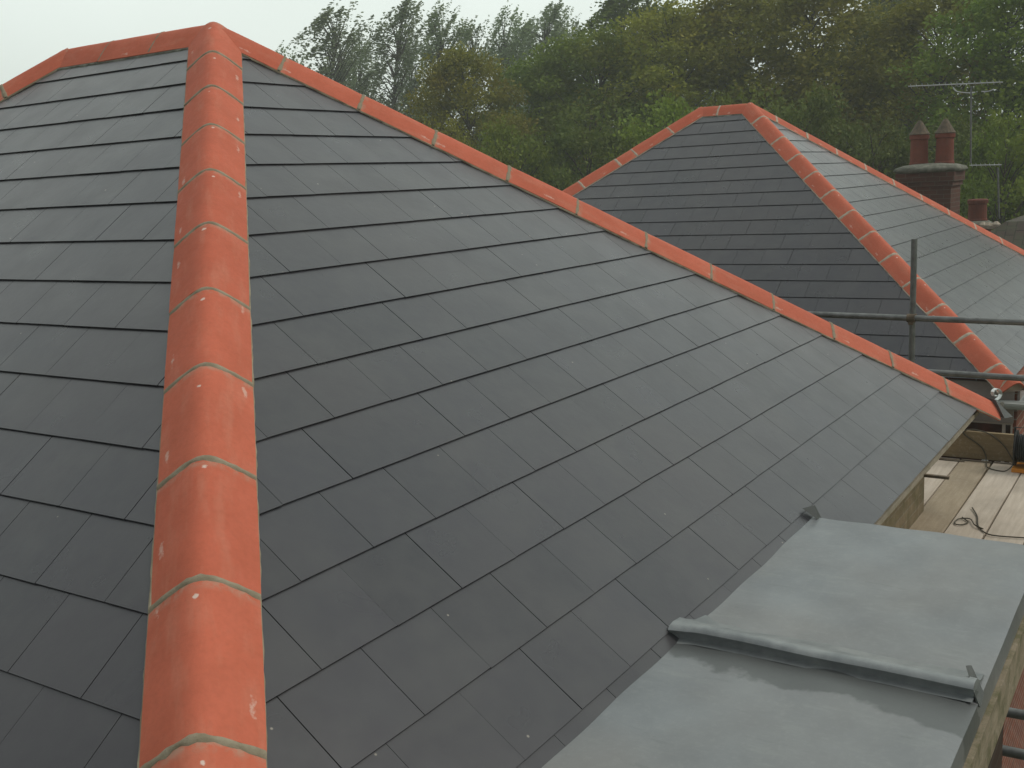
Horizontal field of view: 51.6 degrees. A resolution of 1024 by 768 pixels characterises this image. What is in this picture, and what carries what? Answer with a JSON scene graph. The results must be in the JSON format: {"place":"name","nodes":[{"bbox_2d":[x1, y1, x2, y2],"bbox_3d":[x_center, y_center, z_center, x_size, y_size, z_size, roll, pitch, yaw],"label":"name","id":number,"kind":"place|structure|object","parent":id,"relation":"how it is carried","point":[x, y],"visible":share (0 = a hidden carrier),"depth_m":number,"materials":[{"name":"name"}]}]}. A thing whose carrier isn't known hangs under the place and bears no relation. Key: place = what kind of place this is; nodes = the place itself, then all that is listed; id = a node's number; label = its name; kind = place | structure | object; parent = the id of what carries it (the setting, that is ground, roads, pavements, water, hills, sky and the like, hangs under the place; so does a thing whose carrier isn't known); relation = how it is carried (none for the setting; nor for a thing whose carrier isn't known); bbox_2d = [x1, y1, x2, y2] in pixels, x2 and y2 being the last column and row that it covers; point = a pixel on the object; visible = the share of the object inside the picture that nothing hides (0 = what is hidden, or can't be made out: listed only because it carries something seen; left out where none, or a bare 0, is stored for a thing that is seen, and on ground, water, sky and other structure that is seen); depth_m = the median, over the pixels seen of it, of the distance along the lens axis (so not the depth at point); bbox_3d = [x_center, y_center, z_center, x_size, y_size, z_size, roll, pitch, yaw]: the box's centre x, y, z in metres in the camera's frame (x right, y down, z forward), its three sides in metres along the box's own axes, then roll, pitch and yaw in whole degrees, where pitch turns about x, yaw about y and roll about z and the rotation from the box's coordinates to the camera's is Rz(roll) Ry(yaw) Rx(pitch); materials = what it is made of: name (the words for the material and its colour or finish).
{"place":"outdoors","nodes":[
{"label":"outdoors","id":0,"kind":"place"},
{"bbox_2d":[0,0,1022,141],"label":"sky","id":1,"kind":"structure","parent":0,"point":[32,32],"materials":[{"name":"white"}]},
{"bbox_2d":[563,102,1023,767],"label":"slate roofed house","id":2,"kind":"structure","parent":0,"point":[753,194],"depth_m":11.60,"materials":[{"name":"stone"}]},
{"bbox_2d":[893,119,1023,249],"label":"neighbouring house","id":3,"kind":"structure","parent":0,"point":[940,179],"depth_m":18.36,"materials":[{"name":"brick"}]},
{"bbox_2d":[908,80,1002,162],"bbox_3d":[7.744,-4.589,18.603,1.547,1.432,0.294,4,13,33],"label":"tv aerial","id":4,"kind":"object","parent":3,"relation":"attached to","point":[963,84],"visible":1,"depth_m":18.44,"materials":[{"name":"metal"}]},
{"bbox_2d":[969,163,1001,218],"bbox_3d":[8.751,-3.574,19.623,0.553,1.030,0.286,4,13,33],"label":"tv aerial","id":5,"kind":"object","parent":3,"relation":"attached to","point":[989,164],"visible":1,"depth_m":19.50,"materials":[{"name":"metal"}]},
{"bbox_3d":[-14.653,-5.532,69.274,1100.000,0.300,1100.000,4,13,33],"label":"ground","id":6,"kind":"structure","parent":0,"visible":0},
{"bbox_2d":[275,40,302,63],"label":"poplar tree","id":7,"kind":"object","parent":6,"relation":"on","point":[284,50],"depth_m":62.05,"materials":[{"name":"green plant"}]},
{"bbox_2d":[286,0,379,102],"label":"poplar tree","id":8,"kind":"object","parent":6,"relation":"on","point":[323,23],"visible":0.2,"depth_m":57.81,"materials":[{"name":"green plant"}]},
{"bbox_2d":[321,26,377,100],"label":"poplar tree","id":9,"kind":"object","parent":6,"relation":"on","point":[337,55],"visible":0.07,"depth_m":69.50,"materials":[{"name":"green plant"}]},
{"bbox_2d":[344,38,384,104],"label":"poplar tree","id":10,"kind":"object","parent":6,"relation":"on","point":[355,78],"visible":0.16,"depth_m":62.92,"materials":[{"name":"green plant"}]},
{"bbox_2d":[354,0,432,118],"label":"poplar tree","id":11,"kind":"object","parent":6,"relation":"on","point":[403,14],"visible":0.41,"depth_m":58.58,"materials":[{"name":"green plant"}]},
{"bbox_2d":[377,31,427,119],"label":"poplar tree","id":12,"kind":"object","parent":6,"relation":"on","point":[410,70],"visible":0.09,"depth_m":68.88,"materials":[{"name":"green plant"}]},
{"bbox_2d":[393,0,487,128],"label":"poplar tree","id":13,"kind":"object","parent":6,"relation":"on","point":[438,44],"visible":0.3,"depth_m":57.31,"materials":[{"name":"green plant"}]},
{"bbox_2d":[415,110,475,148],"bbox_3d":[-2.042,-4.037,33.841,4.045,9.088,4.144,-1,11,8],"label":"bush","id":14,"kind":"object","parent":6,"relation":"on","point":[452,130],"visible":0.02,"depth_m":33.08,"materials":[{"name":"green plant"}]},
{"bbox_2d":[399,41,540,174],"bbox_3d":[-1.625,-6.633,39.169,6.660,11.797,6.744,-7,11,-22],"label":"broadleaf tree","id":15,"kind":"object","parent":6,"relation":"on","point":[443,81],"visible":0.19,"depth_m":37.91,"materials":[{"name":"green plant"}]},
{"bbox_2d":[441,15,498,144],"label":"poplar tree","id":16,"kind":"object","parent":6,"relation":"on","point":[475,45],"visible":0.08,"depth_m":61.20,"materials":[{"name":"green plant"}]},
{"bbox_2d":[472,0,538,146],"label":"poplar tree","id":17,"kind":"object","parent":6,"relation":"on","point":[504,44],"visible":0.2,"depth_m":62.57,"materials":[{"name":"green plant"}]},
{"bbox_2d":[0,22,1023,767],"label":"slate roofed house","id":18,"kind":"structure","parent":6,"relation":"on","point":[342,426],"depth_m":3.67,"materials":[{"name":"stone"}]},
{"bbox_2d":[493,18,540,112],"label":"poplar tree","id":19,"kind":"object","parent":6,"relation":"on","point":[533,28],"visible":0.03,"depth_m":70.12,"materials":[{"name":"green plant"}]},
{"bbox_2d":[473,114,562,189],"bbox_3d":[-0.084,-3.867,32.984,5.144,8.840,5.422,-2,11,4],"label":"bush","id":20,"kind":"object","parent":6,"relation":"on","point":[496,139],"visible":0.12,"depth_m":31.91,"materials":[{"name":"green plant"}]},
{"bbox_2d":[496,0,575,153],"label":"poplar tree","id":21,"kind":"object","parent":6,"relation":"on","point":[553,16],"visible":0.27,"depth_m":61.28,"materials":[{"name":"green plant"}]},
{"bbox_2d":[472,46,617,178],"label":"broadleaf tree","id":22,"kind":"object","parent":6,"relation":"on","point":[523,71],"visible":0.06,"depth_m":40.44,"materials":[{"name":"green plant"}]},
{"bbox_2d":[546,5,585,145],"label":"poplar tree","id":23,"kind":"object","parent":6,"relation":"on","point":[571,27],"visible":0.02,"depth_m":64.58,"materials":[{"name":"green plant"}]},
{"bbox_2d":[523,98,641,190],"bbox_3d":[2.551,-4.082,32.604,5.373,9.212,5.505,2,12,23],"label":"bush","id":24,"kind":"object","parent":6,"relation":"on","point":[568,139],"visible":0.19,"depth_m":31.70,"materials":[{"name":"green plant"}]},
{"bbox_2d":[506,18,684,180],"bbox_3d":[3.136,-7.632,41.417,9.150,12.491,8.121,1,11,17],"label":"broadleaf tree","id":25,"kind":"object","parent":6,"relation":"on","point":[576,52],"visible":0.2,"depth_m":39.10,"materials":[{"name":"green plant"}]},
{"bbox_2d":[559,0,672,161],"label":"tall tree","id":26,"kind":"object","parent":6,"relation":"on","point":[609,8],"visible":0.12,"depth_m":48.99,"materials":[{"name":"green plant"}]},
{"bbox_2d":[613,0,686,108],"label":"tall tree","id":27,"kind":"object","parent":6,"relation":"on","point":[663,9],"visible":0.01,"depth_m":53.57,"materials":[{"name":"green plant"}]},
{"bbox_2d":[605,89,703,163],"bbox_3d":[4.584,-4.104,31.787,5.477,9.334,5.196,-5,11,-11],"label":"bush","id":28,"kind":"object","parent":6,"relation":"on","point":[663,116],"visible":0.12,"depth_m":30.76,"materials":[{"name":"green plant"}]},
{"bbox_2d":[570,0,773,173],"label":"broadleaf tree","id":29,"kind":"object","parent":6,"relation":"on","point":[683,17],"visible":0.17,"depth_m":37.81,"materials":[{"name":"green plant"}]},
{"bbox_2d":[672,12,721,106],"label":"tall tree","id":30,"kind":"object","parent":6,"relation":"on","point":[702,97],"visible":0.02,"depth_m":56.95,"materials":[{"name":"green plant"}]},
{"bbox_2d":[632,0,836,143],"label":"broadleaf tree","id":31,"kind":"object","parent":6,"relation":"on","point":[740,7],"visible":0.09,"depth_m":37.79,"materials":[{"name":"green plant"}]},
{"bbox_2d":[705,80,792,118],"bbox_3d":[6.826,-4.262,31.924,5.293,9.428,5.166,-10,13,-33],"label":"bush","id":32,"kind":"object","parent":6,"relation":"on","point":[729,99],"visible":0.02,"depth_m":31.17,"materials":[{"name":"green plant"}]},
{"bbox_2d":[688,0,930,173],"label":"broadleaf tree","id":33,"kind":"object","parent":6,"relation":"on","point":[782,14],"visible":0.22,"depth_m":35.50,"materials":[{"name":"green plant"}]},
{"bbox_2d":[764,79,876,167],"bbox_3d":[8.464,-3.782,29.568,5.034,9.149,5.306,-1,11,10],"label":"bush","id":34,"kind":"object","parent":6,"relation":"on","point":[815,113],"visible":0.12,"depth_m":28.54,"materials":[{"name":"green plant"}]},
{"bbox_2d":[818,110,910,179],"bbox_3d":[9.614,-3.137,28.483,4.619,8.165,4.509,-11,13,-37],"label":"bush","id":35,"kind":"object","parent":6,"relation":"on","point":[894,150],"visible":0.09,"depth_m":27.53,"materials":[{"name":"green plant"}]},
{"bbox_2d":[817,0,954,118],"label":"tall tree","id":36,"kind":"object","parent":6,"relation":"on","point":[881,2],"visible":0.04,"depth_m":45.55,"materials":[{"name":"green plant"}]},
{"bbox_2d":[817,0,965,133],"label":"broadleaf tree","id":37,"kind":"object","parent":6,"relation":"on","point":[856,42],"visible":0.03,"depth_m":41.01,"materials":[{"name":"green plant"}]},
{"bbox_2d":[836,9,961,115],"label":"tall tree","id":38,"kind":"object","parent":6,"relation":"on","point":[934,36],"depth_m":48.51,"materials":[{"name":"green plant"}]},
{"bbox_2d":[824,0,1023,216],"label":"broadleaf tree","id":39,"kind":"object","parent":6,"relation":"on","point":[896,44],"visible":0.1,"depth_m":33.44,"materials":[{"name":"green plant"}]},
{"bbox_2d":[861,0,1023,215],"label":"broadleaf tree","id":40,"kind":"object","parent":6,"relation":"on","point":[985,17],"visible":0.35,"depth_m":30.52,"materials":[{"name":"green plant"}]},
{"bbox_2d":[879,112,1023,219],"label":"bush","id":41,"kind":"object","parent":6,"relation":"on","point":[961,138],"visible":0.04,"depth_m":27.69,"materials":[{"name":"green plant"}]},
{"bbox_2d":[960,103,1023,229],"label":"bush","id":42,"kind":"object","parent":6,"relation":"on","point":[982,152],"visible":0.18,"depth_m":25.52,"materials":[{"name":"green plant"}]},
{"bbox_2d":[968,17,1023,217],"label":"broadleaf tree","id":43,"kind":"object","parent":6,"relation":"on","point":[990,92],"visible":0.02,"depth_m":31.57,"materials":[{"name":"green plant"}]},
{"bbox_2d":[987,149,1023,221],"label":"bush","id":44,"kind":"object","parent":6,"relation":"on","point":[1018,202],"visible":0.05,"depth_m":26.82,"materials":[{"name":"green plant"}]},
{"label":"path","id":45,"kind":"structure","parent":0,"visible":0},
{"bbox_2d":[808,239,1023,759],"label":"scaffold","id":46,"kind":"object","parent":45,"relation":"on","point":[912,317],"visible":0.33,"depth_m":8.42,"materials":[{"name":"metal"}]},
{"bbox_2d":[924,457,959,505],"bbox_3d":[3.086,0.733,7.902,0.226,0.041,1.400,4,13,33],"label":"scaffold board","id":47,"kind":"object","parent":46,"relation":"on","point":[938,467],"visible":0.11,"depth_m":8.04,"materials":[{"name":"brown wood"}]},
{"bbox_2d":[910,459,991,532],"bbox_3d":[2.913,0.870,7.212,0.224,0.041,2.790,4,13,32],"label":"scaffold board","id":48,"kind":"object","parent":46,"relation":"on","point":[945,503],"visible":0.38,"depth_m":7.47,"materials":[{"name":"brown wood"}]},
{"bbox_2d":[942,430,1023,462],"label":"toe board","id":49,"kind":"object","parent":46,"relation":"attached to","point":[963,446],"depth_m":8.33,"materials":[{"name":"brown wood"}]},
{"bbox_2d":[945,461,1021,538],"bbox_3d":[3.095,0.885,7.065,0.224,0.041,2.840,4,13,33],"label":"scaffold board","id":50,"kind":"object","parent":46,"relation":"on","point":[987,498],"visible":0.35,"depth_m":7.30,"materials":[{"name":"brown wood"}]},
{"bbox_2d":[954,507,1023,537],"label":"power cable","id":51,"kind":"object","parent":50,"relation":"on","point":[977,525],"visible":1,"depth_m":6.83,"materials":[{"name":"black rubber"}]},
{"bbox_2d":[984,473,1023,544],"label":"scaffold board","id":52,"kind":"object","parent":46,"relation":"on","point":[1009,520],"visible":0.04,"depth_m":6.93,"materials":[{"name":"brown wood"}]},
{"bbox_2d":[1011,427,1023,472],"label":"cable reel","id":53,"kind":"object","parent":52,"relation":"on","point":[1018,451],"visible":1,"depth_m":7.94,"materials":[{"name":"black rubber"}]},
{"bbox_2d":[963,429,1012,471],"bbox_3d":[3.734,0.504,8.196,0.254,0.235,0.478,-4,11,-9],"label":"power cable","id":54,"kind":"object","parent":53,"relation":"attached to","point":[984,451],"visible":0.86,"depth_m":8.27,"materials":[{"name":"black rubber"}]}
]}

